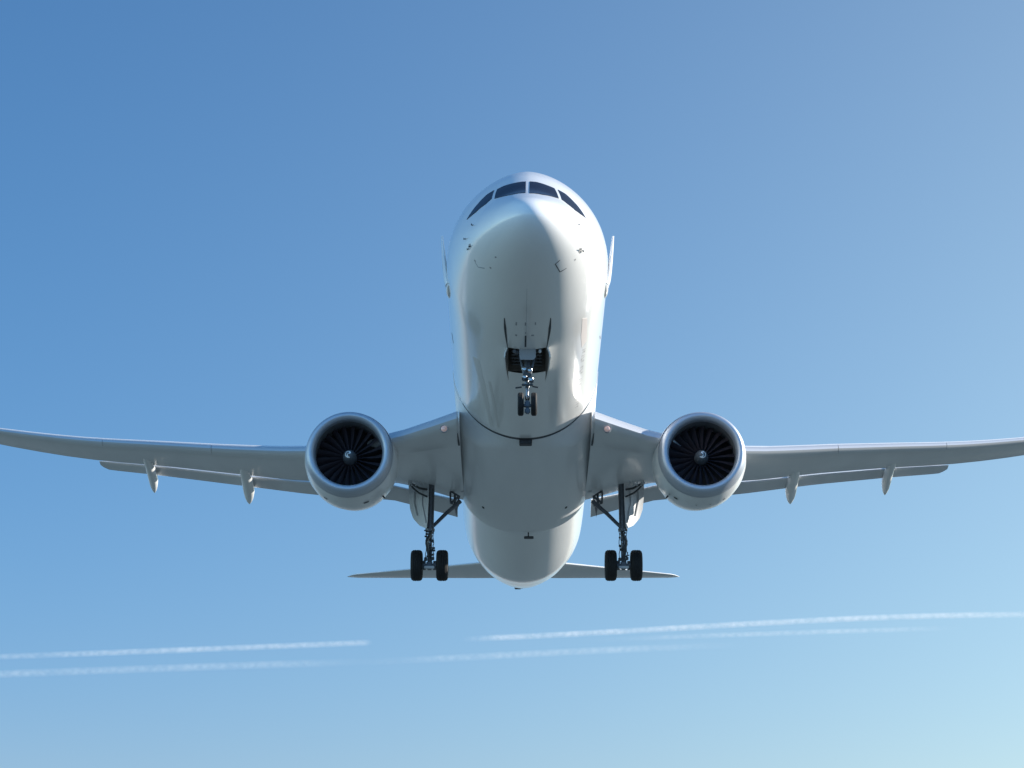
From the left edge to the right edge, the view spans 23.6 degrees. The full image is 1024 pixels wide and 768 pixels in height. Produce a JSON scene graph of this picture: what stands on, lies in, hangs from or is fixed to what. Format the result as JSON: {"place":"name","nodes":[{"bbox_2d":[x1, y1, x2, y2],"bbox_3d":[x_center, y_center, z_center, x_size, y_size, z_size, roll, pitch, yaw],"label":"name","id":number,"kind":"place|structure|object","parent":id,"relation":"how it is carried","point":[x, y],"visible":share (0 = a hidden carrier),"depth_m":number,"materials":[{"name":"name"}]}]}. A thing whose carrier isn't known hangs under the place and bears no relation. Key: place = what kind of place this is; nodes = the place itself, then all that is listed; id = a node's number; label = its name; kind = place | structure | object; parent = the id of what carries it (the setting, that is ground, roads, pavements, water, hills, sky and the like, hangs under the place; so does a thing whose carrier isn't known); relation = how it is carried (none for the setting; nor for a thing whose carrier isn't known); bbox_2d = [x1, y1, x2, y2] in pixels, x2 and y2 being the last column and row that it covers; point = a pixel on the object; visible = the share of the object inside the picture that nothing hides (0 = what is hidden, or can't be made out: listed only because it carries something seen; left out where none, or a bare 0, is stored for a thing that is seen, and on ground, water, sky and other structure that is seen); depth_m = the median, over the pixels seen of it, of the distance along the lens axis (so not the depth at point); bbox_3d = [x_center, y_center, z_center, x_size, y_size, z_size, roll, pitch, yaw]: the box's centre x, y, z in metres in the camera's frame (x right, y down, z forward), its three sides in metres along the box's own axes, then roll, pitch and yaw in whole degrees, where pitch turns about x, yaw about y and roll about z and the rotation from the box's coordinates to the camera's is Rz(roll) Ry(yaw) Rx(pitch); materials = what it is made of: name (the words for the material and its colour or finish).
{"place":"outdoors","nodes":[
{"label":"outdoors","id":0,"kind":"place"},
{"bbox_2d":[0,172,1023,588],"bbox_3d":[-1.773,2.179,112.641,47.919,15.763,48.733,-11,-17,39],"label":"airliner","id":1,"kind":"object","parent":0,"point":[524,450],"visible":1,"depth_m":98.32,"materials":[{"name":"white paint"}]},
{"bbox_2d":[504,348,508,381],"bbox_3d":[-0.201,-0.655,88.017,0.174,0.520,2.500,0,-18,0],"label":"nose gear door","id":2,"kind":"structure","parent":1,"relation":"in","point":[506,351],"depth_m":87.33,"materials":[{"name":"white paint"}]},
{"bbox_2d":[545,348,550,381],"bbox_3d":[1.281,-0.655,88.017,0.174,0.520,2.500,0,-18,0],"label":"nose gear door","id":3,"kind":"structure","parent":1,"relation":"in","point":[548,356],"depth_m":87.40,"materials":[{"name":"white paint"}]},
{"bbox_2d":[0,0,1023,767],"label":"sky","id":4,"kind":"structure","parent":0,"point":[222,221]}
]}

